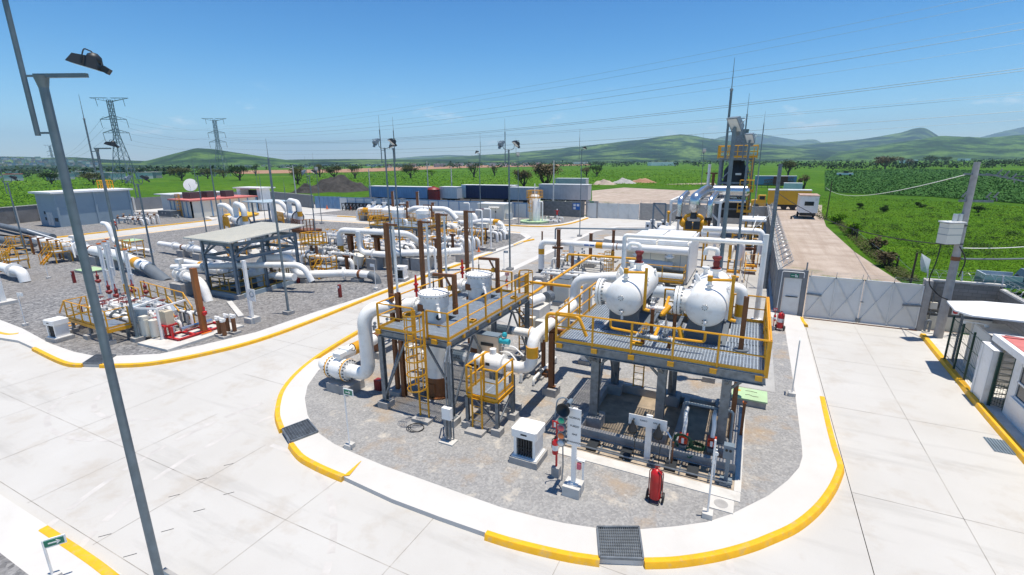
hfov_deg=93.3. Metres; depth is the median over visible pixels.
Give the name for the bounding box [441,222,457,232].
hook pipe
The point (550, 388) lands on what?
support column
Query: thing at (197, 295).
support column
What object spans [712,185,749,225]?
silencer
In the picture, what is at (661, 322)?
valve skid
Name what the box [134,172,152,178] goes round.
house
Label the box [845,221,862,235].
bush
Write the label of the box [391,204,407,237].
filter vessel
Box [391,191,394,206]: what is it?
vent column
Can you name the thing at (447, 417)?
conduit stand
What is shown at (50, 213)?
door
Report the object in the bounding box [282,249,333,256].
yard pipe
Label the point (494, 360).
outlet pipe
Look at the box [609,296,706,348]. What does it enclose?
drain manifold
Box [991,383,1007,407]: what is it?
wicket
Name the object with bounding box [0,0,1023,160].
sky
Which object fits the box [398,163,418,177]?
tree
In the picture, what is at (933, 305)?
meter boxes
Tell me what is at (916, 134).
hills
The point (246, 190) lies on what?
roof shelter
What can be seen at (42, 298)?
gravel yard
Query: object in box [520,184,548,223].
scrubber tower
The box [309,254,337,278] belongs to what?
access platform
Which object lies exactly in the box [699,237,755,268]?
side pipe
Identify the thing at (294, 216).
closure door
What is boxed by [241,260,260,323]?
white sign mast
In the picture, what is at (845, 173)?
distant pickup
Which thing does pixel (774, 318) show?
post extinguisher
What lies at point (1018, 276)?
pickup truck
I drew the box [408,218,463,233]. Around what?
valve skid
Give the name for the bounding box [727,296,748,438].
support column
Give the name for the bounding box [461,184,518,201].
semi trailer
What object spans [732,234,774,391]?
path
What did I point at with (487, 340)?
instrument box
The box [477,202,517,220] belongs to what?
equipment kiosk
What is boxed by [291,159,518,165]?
hill
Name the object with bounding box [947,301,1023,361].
carport
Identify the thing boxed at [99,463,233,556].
slab dowel slots
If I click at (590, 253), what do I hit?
support column
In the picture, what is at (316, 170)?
light pole
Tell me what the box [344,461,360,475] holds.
kerb
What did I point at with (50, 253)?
access platform
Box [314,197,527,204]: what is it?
dirt yard
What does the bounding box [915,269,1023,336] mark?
block wall
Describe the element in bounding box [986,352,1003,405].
gate post
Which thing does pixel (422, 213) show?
filter vessel
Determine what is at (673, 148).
hills
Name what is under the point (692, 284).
valve skid
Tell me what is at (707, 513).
sign post
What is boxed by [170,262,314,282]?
yard pipe
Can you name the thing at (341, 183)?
spoil heap
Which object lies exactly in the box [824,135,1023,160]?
hills
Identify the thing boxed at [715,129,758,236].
stack tower
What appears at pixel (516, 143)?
light pole
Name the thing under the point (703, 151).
light pole
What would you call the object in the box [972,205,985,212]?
bush
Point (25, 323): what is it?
sign post
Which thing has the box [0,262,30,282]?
yard pipe
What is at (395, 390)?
vent column
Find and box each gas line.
[529,253,635,296]
[530,281,594,289]
[545,312,587,341]
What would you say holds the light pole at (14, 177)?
on the gravel yard at (42, 298)
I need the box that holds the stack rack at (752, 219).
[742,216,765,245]
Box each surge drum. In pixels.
[658,223,675,231]
[701,225,720,248]
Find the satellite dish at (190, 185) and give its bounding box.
[183,179,197,191]
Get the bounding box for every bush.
[828,212,847,222]
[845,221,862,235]
[865,236,887,249]
[873,249,901,265]
[879,205,888,211]
[915,202,927,207]
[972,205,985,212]
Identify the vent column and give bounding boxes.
[383,221,408,396]
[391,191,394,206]
[415,191,419,218]
[417,218,430,374]
[435,211,453,361]
[461,209,474,347]
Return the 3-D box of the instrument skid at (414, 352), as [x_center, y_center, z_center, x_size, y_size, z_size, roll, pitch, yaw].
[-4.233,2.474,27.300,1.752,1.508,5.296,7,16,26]
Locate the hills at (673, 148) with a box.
[410,134,848,162]
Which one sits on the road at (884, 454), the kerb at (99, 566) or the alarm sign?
the kerb at (99, 566)
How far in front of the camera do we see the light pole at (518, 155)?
78.16 m
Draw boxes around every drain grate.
[82,354,115,363]
[281,418,318,442]
[596,525,643,560]
[983,437,1015,455]
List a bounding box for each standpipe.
[429,246,437,276]
[464,202,470,234]
[476,209,487,249]
[484,208,495,251]
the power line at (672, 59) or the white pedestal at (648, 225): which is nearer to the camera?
the white pedestal at (648, 225)
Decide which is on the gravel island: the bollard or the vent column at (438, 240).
the vent column at (438, 240)
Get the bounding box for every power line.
[224,111,1018,150]
[226,0,1012,128]
[232,70,1023,142]
[232,120,1015,153]
[236,92,1019,142]
[239,0,965,125]
[240,29,1022,133]
[240,68,1021,141]
[244,94,1022,143]
[246,22,1021,131]
[252,43,1022,137]
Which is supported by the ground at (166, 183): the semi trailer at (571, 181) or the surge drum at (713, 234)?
the semi trailer at (571, 181)
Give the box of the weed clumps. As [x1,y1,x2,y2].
[841,199,1023,257]
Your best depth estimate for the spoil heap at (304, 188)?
174.18 m
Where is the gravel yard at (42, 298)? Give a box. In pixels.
[0,218,525,355]
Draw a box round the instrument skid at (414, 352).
[405,343,423,360]
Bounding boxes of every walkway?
[59,296,131,345]
[123,281,195,326]
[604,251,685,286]
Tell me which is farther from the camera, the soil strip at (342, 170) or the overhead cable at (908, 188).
the soil strip at (342, 170)
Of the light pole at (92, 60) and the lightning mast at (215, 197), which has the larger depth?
the lightning mast at (215, 197)
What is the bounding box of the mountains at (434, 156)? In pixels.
[396,155,463,158]
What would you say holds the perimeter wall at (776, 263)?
on the road at (884, 454)
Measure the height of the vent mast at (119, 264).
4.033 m
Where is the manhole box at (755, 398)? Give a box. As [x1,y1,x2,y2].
[731,387,767,408]
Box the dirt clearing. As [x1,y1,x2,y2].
[592,183,715,201]
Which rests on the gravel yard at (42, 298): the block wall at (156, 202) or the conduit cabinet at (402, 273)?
the conduit cabinet at (402, 273)
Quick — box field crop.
[825,170,1023,203]
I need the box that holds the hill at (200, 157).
[141,148,312,167]
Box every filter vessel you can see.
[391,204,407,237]
[411,273,457,399]
[415,205,432,234]
[457,257,499,366]
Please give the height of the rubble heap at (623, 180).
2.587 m
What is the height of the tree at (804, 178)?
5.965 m
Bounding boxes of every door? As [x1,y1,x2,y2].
[46,212,51,225]
[49,212,54,226]
[236,216,250,224]
[292,211,303,221]
[488,206,500,218]
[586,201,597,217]
[587,203,596,217]
[780,278,801,314]
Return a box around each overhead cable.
[780,194,953,244]
[828,175,963,195]
[961,258,1023,259]
[969,246,1023,248]
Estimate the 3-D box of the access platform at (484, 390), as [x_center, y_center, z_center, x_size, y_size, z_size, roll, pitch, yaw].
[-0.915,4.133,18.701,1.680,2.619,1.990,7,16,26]
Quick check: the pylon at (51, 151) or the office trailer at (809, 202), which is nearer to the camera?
the office trailer at (809, 202)
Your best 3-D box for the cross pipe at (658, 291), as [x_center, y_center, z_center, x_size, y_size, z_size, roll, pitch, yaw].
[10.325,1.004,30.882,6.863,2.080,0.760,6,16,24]
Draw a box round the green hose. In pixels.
[673,433,704,457]
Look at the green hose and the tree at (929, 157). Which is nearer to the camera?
the green hose
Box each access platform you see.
[0,235,32,256]
[0,247,30,271]
[38,240,73,264]
[115,239,145,257]
[269,238,287,253]
[299,231,326,264]
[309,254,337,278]
[355,240,373,266]
[358,208,382,220]
[423,235,435,248]
[441,228,456,247]
[461,353,518,437]
[470,227,485,245]
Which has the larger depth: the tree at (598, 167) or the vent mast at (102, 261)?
the tree at (598, 167)
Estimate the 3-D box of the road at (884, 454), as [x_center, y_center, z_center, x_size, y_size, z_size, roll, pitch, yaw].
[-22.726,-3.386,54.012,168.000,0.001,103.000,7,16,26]
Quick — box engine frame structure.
[667,196,724,233]
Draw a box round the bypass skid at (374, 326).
[372,318,389,338]
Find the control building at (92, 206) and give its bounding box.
[28,180,133,226]
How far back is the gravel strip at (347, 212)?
88.57 m
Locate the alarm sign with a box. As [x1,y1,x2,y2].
[554,397,585,499]
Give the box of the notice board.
[573,203,579,209]
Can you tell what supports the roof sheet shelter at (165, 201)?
on the pavement at (156, 210)
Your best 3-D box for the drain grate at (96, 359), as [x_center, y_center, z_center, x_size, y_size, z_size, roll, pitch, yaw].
[-21.931,3.881,25.668,1.139,0.230,1.438,-3,15,-9]
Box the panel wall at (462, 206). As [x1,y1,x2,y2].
[338,197,528,217]
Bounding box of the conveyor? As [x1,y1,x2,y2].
[764,176,793,188]
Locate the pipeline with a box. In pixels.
[23,235,171,280]
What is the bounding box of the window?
[1009,364,1023,409]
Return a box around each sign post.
[16,293,29,326]
[41,534,66,574]
[343,388,355,449]
[370,264,377,289]
[702,439,716,520]
[788,338,800,397]
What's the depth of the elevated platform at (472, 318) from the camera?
19.77 m
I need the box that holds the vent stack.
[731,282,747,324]
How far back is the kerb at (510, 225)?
78.76 m
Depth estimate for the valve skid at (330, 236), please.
59.42 m
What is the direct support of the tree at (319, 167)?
on the ground at (166, 183)
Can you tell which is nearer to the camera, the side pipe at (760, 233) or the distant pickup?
the side pipe at (760, 233)
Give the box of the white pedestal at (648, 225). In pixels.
[645,222,650,228]
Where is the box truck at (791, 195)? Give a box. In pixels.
[752,189,811,209]
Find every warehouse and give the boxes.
[647,162,674,165]
[957,158,970,160]
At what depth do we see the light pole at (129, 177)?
43.16 m
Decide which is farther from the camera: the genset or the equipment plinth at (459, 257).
the genset
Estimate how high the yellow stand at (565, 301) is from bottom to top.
1.696 m
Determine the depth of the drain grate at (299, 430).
18.60 m
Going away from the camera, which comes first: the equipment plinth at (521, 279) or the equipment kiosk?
the equipment plinth at (521, 279)
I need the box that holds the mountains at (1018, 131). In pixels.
[982,127,1023,137]
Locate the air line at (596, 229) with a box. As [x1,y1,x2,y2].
[554,227,648,262]
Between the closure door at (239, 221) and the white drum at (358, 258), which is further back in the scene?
the closure door at (239, 221)
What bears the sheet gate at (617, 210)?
attached to the block wall at (646, 211)
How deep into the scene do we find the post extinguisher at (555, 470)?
15.52 m
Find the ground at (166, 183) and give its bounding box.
[0,159,1023,334]
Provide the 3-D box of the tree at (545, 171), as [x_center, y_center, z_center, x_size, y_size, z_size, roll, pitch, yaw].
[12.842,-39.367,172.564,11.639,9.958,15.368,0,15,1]
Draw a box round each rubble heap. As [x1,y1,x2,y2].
[593,179,615,184]
[613,178,635,183]
[633,178,656,182]
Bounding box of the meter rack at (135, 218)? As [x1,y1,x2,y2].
[116,210,159,224]
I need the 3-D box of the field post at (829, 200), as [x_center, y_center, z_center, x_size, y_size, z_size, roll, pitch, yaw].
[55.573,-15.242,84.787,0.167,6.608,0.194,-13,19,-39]
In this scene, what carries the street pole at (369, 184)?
on the ground at (166, 183)
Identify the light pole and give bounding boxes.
[0,169,29,254]
[2,0,177,574]
[78,94,145,342]
[124,156,154,265]
[191,156,206,232]
[301,163,317,233]
[312,154,323,223]
[372,115,396,276]
[389,117,401,264]
[475,145,480,218]
[498,132,519,270]
[516,152,520,224]
[577,139,586,236]
[698,133,705,219]
[702,58,745,383]
[732,93,756,316]
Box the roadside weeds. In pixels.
[815,210,919,280]
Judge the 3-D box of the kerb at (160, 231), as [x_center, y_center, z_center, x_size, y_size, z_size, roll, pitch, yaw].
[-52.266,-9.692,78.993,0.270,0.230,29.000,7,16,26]
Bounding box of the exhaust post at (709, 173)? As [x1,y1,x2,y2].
[706,164,717,225]
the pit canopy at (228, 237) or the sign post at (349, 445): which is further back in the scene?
the pit canopy at (228, 237)
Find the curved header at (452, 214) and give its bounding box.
[405,206,458,220]
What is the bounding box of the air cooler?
[625,229,699,284]
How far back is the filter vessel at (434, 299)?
20.36 m
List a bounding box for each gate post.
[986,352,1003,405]
[1001,358,1015,410]
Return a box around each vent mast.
[96,243,112,299]
[101,241,115,293]
[105,238,116,275]
[114,245,123,288]
[122,248,136,296]
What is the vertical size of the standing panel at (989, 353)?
2.360 m
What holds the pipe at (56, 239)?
attached to the pipeline
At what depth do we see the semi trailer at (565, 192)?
117.53 m
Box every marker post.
[70,271,76,282]
[337,284,341,297]
[739,401,746,434]
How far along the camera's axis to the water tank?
124.38 m
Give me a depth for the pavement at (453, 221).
85.05 m
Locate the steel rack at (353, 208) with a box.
[341,202,404,210]
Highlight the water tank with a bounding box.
[428,186,439,199]
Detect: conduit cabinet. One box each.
[42,316,75,342]
[394,265,409,281]
[509,417,547,470]
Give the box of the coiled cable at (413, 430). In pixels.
[406,423,423,431]
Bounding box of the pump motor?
[523,290,554,318]
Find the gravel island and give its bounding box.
[305,227,801,528]
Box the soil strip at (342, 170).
[238,164,588,173]
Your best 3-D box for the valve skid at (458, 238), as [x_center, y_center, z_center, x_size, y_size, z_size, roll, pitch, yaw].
[-7.327,-5.580,56.527,6.313,2.395,4.722,7,16,26]
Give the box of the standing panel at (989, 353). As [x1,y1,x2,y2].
[970,341,1001,403]
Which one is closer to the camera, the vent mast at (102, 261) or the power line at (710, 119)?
the vent mast at (102, 261)
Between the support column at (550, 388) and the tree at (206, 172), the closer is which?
the support column at (550, 388)
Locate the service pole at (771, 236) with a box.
[752,164,782,288]
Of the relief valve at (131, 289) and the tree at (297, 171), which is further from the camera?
the tree at (297, 171)
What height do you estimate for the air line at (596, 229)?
3.774 m
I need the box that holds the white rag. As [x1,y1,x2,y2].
[920,253,930,272]
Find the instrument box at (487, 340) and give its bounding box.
[476,330,523,379]
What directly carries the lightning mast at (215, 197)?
on the gravel yard at (42, 298)
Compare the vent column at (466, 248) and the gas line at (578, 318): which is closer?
the gas line at (578, 318)
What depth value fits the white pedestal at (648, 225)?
65.39 m
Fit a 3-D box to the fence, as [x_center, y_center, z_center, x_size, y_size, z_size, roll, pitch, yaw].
[21.599,2.961,22.539,0.890,2.500,4.037,7,16,26]
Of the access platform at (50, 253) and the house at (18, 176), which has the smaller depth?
the access platform at (50, 253)
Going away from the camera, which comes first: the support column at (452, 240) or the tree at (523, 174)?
the support column at (452, 240)
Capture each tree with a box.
[36,171,58,183]
[75,172,105,184]
[166,166,191,180]
[197,168,215,178]
[214,169,228,177]
[225,164,250,180]
[250,164,257,175]
[288,165,304,184]
[313,164,325,176]
[324,165,341,176]
[347,165,362,178]
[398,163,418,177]
[464,161,480,176]
[491,165,498,174]
[512,170,533,186]
[532,163,562,183]
[580,166,590,176]
[588,164,602,176]
[780,158,797,175]
[796,174,809,188]
[873,156,901,168]
[905,159,913,166]
[923,155,942,161]
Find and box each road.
[0,204,1023,574]
[579,201,956,333]
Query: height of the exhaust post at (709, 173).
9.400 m
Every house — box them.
[2,174,23,180]
[73,171,85,176]
[98,172,113,178]
[110,173,125,179]
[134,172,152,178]
[152,172,162,177]
[992,334,1023,434]
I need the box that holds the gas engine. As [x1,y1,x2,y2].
[675,185,718,236]
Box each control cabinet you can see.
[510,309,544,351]
[552,275,573,305]
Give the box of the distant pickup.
[836,171,853,175]
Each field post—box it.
[826,181,832,218]
[909,252,917,282]
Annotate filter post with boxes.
[214,316,221,336]
[218,318,231,339]
[223,313,231,333]
[229,314,241,334]
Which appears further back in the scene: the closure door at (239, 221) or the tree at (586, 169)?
the tree at (586, 169)
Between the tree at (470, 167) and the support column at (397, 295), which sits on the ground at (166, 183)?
the tree at (470, 167)
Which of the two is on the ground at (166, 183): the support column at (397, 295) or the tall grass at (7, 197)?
the tall grass at (7, 197)
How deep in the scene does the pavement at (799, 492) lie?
14.88 m
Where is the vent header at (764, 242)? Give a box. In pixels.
[621,233,769,319]
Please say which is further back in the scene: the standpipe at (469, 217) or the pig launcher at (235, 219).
the pig launcher at (235, 219)
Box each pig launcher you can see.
[216,201,268,239]
[270,198,321,233]
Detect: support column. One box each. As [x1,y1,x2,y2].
[189,267,213,334]
[342,255,349,269]
[345,234,355,265]
[370,235,383,266]
[388,292,407,396]
[432,238,436,261]
[449,234,455,255]
[483,228,488,243]
[542,328,564,397]
[552,229,562,276]
[571,256,575,279]
[585,233,596,267]
[606,230,618,262]
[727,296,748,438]
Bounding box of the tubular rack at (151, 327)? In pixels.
[127,297,184,339]
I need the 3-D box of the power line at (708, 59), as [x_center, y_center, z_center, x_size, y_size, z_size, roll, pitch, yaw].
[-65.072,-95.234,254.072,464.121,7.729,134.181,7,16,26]
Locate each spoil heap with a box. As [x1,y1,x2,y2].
[290,183,324,193]
[315,175,368,192]
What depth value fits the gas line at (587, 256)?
34.77 m
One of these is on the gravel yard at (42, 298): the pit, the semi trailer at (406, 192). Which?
the pit
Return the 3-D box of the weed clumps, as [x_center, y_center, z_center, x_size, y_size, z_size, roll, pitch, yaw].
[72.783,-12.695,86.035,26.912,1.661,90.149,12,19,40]
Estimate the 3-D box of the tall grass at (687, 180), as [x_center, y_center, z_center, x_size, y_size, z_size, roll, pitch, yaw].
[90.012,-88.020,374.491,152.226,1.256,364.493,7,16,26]
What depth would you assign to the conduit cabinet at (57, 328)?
28.32 m
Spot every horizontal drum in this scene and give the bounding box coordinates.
[594,242,657,332]
[672,246,735,346]
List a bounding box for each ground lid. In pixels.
[74,267,106,273]
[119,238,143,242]
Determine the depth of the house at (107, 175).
382.12 m
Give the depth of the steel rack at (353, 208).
104.11 m
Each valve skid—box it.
[300,242,368,269]
[323,229,370,245]
[346,235,418,249]
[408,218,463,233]
[423,229,479,252]
[457,224,508,241]
[473,222,501,239]
[519,352,556,384]
[540,265,587,281]
[543,215,562,222]
[551,248,611,272]
[651,282,664,302]
[658,320,685,330]
[684,265,709,311]
[719,234,756,257]
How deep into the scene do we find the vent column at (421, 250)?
22.12 m
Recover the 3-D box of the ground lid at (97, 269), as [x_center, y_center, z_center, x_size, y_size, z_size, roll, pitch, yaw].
[-40.883,-1.656,46.943,2.440,0.250,1.640,7,16,26]
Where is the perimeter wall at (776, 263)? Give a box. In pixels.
[765,202,793,307]
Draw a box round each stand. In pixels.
[0,278,17,305]
[438,345,457,446]
[564,297,581,319]
[628,413,673,463]
[726,257,746,282]
[744,253,758,271]
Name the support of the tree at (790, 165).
on the ground at (166, 183)
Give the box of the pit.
[210,268,296,298]
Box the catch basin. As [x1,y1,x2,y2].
[558,382,744,502]
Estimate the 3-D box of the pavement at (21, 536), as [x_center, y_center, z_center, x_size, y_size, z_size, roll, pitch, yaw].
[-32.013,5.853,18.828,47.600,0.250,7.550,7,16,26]
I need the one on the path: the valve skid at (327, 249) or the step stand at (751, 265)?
the step stand at (751, 265)
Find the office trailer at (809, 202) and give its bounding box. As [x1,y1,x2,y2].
[790,193,819,218]
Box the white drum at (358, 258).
[349,253,363,269]
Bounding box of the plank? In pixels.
[227,301,243,317]
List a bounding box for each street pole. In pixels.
[285,165,296,193]
[368,169,370,197]
[553,161,553,200]
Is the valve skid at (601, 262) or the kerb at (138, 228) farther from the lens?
the kerb at (138, 228)
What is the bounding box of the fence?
[943,315,988,382]
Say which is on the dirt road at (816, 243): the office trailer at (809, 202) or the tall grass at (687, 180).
the office trailer at (809, 202)
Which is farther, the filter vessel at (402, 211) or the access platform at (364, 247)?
the filter vessel at (402, 211)
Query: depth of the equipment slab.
44.63 m
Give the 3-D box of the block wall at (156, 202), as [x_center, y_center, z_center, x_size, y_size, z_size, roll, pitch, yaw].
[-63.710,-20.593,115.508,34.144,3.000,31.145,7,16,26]
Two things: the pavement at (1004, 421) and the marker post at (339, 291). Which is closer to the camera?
the pavement at (1004, 421)
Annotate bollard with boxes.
[921,319,932,333]
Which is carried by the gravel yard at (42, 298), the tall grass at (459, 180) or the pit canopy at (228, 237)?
the pit canopy at (228, 237)
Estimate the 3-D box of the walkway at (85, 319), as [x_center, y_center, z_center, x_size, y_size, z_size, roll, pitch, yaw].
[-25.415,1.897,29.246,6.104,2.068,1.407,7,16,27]
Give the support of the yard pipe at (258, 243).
on the gravel yard at (42, 298)
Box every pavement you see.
[0,218,530,366]
[0,494,122,574]
[57,208,215,236]
[280,226,836,565]
[305,209,588,225]
[924,333,1023,448]
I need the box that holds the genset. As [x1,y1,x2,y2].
[157,209,183,217]
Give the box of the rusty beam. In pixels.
[371,216,415,220]
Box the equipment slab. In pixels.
[499,248,741,344]
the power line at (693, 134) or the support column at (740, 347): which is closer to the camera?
the support column at (740, 347)
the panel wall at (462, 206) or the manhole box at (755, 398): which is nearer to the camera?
the manhole box at (755, 398)
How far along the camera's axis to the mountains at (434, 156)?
8366.41 m
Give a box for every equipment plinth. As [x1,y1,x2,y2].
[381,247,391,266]
[455,252,471,262]
[514,273,523,287]
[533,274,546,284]
[534,280,541,294]
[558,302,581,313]
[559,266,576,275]
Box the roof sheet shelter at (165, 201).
[154,191,219,209]
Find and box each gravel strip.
[0,211,210,238]
[0,553,27,574]
[314,209,582,224]
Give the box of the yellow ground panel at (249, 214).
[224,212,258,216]
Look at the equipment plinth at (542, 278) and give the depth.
40.11 m
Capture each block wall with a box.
[0,197,136,223]
[134,191,313,209]
[540,199,584,216]
[639,200,767,224]
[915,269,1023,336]
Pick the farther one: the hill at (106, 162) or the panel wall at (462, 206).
the hill at (106, 162)
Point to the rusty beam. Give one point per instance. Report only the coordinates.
(388, 218)
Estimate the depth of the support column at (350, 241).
48.03 m
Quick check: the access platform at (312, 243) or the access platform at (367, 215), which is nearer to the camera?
the access platform at (312, 243)
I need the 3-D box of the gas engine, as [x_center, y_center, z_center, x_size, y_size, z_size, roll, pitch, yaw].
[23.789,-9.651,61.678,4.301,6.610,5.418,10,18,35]
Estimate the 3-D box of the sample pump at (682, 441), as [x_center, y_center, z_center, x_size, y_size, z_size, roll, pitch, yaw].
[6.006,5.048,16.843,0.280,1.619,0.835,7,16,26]
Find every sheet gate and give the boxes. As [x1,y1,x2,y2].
[314,196,339,208]
[598,201,638,219]
[803,271,925,330]
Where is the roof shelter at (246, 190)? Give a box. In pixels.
[233,186,274,209]
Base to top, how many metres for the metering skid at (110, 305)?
1.666 m
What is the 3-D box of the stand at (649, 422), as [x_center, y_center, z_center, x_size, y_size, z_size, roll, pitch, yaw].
[4.630,5.153,16.251,1.525,1.700,0.430,7,16,26]
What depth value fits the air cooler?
40.28 m
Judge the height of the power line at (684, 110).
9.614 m
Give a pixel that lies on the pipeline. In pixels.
(150, 269)
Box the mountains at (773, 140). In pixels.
[717,134,820,145]
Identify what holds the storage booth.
on the pavement at (1004, 421)
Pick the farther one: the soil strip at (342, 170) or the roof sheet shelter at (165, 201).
the soil strip at (342, 170)
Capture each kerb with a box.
[0,332,17,334]
[32,347,82,367]
[38,525,118,574]
[57,220,211,237]
[85,218,267,240]
[99,252,492,367]
[274,330,357,433]
[288,442,344,481]
[337,216,587,226]
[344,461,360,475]
[484,530,599,566]
[644,396,844,569]
[800,317,807,326]
[919,333,1023,463]
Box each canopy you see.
[183,222,304,299]
[242,199,286,222]
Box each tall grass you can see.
[0,175,131,206]
[296,169,599,187]
[597,169,715,186]
[818,195,1023,275]
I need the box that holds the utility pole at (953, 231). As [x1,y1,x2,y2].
[928,162,1023,338]
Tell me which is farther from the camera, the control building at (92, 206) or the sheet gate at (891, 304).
the control building at (92, 206)
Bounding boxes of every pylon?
[45,145,56,167]
[89,97,139,182]
[202,118,230,176]
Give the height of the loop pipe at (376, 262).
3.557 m
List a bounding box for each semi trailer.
[369,185,431,199]
[439,186,461,200]
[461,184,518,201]
[510,187,538,202]
[539,184,591,201]
[555,178,588,183]
[754,176,796,186]
[783,183,802,188]
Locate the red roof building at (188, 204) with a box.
[167,190,257,217]
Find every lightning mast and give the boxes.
[208,155,220,229]
[266,143,294,315]
[283,181,293,239]
[747,118,764,247]
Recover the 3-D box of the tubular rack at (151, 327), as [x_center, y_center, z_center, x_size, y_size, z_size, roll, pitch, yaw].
[-21.439,1.879,29.128,2.739,2.050,1.930,3,15,13]
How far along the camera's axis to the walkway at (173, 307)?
32.37 m
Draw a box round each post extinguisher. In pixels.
[551,420,561,478]
[772,308,777,330]
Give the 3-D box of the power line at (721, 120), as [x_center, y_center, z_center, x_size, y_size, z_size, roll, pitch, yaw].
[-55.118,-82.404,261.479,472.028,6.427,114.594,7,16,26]
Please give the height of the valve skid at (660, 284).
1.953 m
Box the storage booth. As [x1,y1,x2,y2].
[962,321,1022,386]
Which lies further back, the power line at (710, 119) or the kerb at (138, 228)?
the power line at (710, 119)
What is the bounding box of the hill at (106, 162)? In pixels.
[0,156,160,169]
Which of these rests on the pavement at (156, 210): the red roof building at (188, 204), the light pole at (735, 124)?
the red roof building at (188, 204)
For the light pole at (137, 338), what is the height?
13.569 m
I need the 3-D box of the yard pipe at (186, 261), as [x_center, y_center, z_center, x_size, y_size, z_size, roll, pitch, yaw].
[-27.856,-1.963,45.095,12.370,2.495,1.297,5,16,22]
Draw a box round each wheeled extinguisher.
[646,466,664,505]
[775,311,784,330]
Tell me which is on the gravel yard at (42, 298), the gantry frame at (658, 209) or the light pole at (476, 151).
the light pole at (476, 151)
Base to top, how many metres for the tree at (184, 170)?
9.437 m
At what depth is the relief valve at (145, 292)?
35.06 m
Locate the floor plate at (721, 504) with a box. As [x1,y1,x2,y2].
[709,495,733,513]
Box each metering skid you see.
[85,288,133,310]
[90,292,171,334]
[149,308,196,336]
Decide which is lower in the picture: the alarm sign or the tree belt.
the alarm sign
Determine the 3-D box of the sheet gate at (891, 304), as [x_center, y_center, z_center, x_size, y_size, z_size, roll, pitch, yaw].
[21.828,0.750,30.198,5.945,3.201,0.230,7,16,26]
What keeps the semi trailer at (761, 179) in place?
on the ground at (166, 183)
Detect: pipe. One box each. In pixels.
[0,223,56,237]
[0,236,36,246]
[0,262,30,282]
[27,229,75,257]
[100,221,153,252]
[157,239,221,262]
[169,258,212,301]
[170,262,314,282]
[174,256,296,280]
[177,259,254,269]
[238,238,278,253]
[255,254,381,285]
[270,231,309,245]
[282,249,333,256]
[318,298,417,395]
[336,227,426,264]
[356,207,477,219]
[356,232,410,269]
[366,197,409,208]
[389,233,461,270]
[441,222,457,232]
[444,272,618,412]
[458,218,507,239]
[488,318,567,377]
[538,239,688,272]
[578,282,612,365]
[593,236,627,243]
[652,286,729,318]
[680,401,734,442]
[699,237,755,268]
[703,226,764,261]
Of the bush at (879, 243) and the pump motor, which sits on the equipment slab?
the pump motor
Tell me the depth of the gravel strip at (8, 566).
12.41 m
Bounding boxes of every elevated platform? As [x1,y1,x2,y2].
[369,213,446,240]
[375,267,532,427]
[554,280,772,458]
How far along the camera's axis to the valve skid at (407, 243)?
52.53 m
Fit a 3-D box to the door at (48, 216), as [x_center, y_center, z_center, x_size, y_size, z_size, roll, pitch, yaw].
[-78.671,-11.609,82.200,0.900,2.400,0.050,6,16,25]
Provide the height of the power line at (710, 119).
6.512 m
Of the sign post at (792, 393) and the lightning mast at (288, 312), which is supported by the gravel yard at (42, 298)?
the lightning mast at (288, 312)
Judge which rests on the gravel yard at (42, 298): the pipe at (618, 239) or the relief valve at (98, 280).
the relief valve at (98, 280)
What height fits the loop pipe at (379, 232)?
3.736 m
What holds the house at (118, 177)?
on the ground at (166, 183)
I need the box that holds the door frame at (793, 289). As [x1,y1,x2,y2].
[774,262,808,316]
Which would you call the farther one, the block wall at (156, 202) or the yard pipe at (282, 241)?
the block wall at (156, 202)
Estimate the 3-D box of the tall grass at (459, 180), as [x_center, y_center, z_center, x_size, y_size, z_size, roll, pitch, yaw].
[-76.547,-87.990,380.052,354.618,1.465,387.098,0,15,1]
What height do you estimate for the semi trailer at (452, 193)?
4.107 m
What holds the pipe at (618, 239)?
on the equipment slab
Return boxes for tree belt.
[0,158,1023,177]
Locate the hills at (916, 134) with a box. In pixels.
[796,128,937,149]
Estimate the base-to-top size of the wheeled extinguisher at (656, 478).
1.208 m
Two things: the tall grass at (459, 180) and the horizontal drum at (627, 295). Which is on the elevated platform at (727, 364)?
the horizontal drum at (627, 295)
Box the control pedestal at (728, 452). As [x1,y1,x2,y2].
[711,441,734,487]
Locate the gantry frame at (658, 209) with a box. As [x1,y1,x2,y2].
[651,203,666,228]
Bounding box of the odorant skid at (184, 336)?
[137,300,243,351]
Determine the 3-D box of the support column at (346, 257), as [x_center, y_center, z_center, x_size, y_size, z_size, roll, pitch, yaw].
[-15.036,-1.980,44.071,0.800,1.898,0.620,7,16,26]
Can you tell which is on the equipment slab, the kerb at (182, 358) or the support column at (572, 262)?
the support column at (572, 262)
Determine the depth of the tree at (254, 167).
432.56 m
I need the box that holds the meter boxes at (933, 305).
[927,283,937,323]
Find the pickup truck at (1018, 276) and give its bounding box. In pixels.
[974,268,1023,289]
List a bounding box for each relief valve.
[95,271,101,293]
[105,281,112,299]
[113,284,119,298]
[130,279,135,296]
[143,280,148,295]
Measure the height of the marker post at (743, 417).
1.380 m
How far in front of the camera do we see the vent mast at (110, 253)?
44.64 m
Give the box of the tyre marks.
[44,382,733,574]
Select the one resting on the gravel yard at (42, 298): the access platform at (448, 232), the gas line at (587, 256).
the access platform at (448, 232)

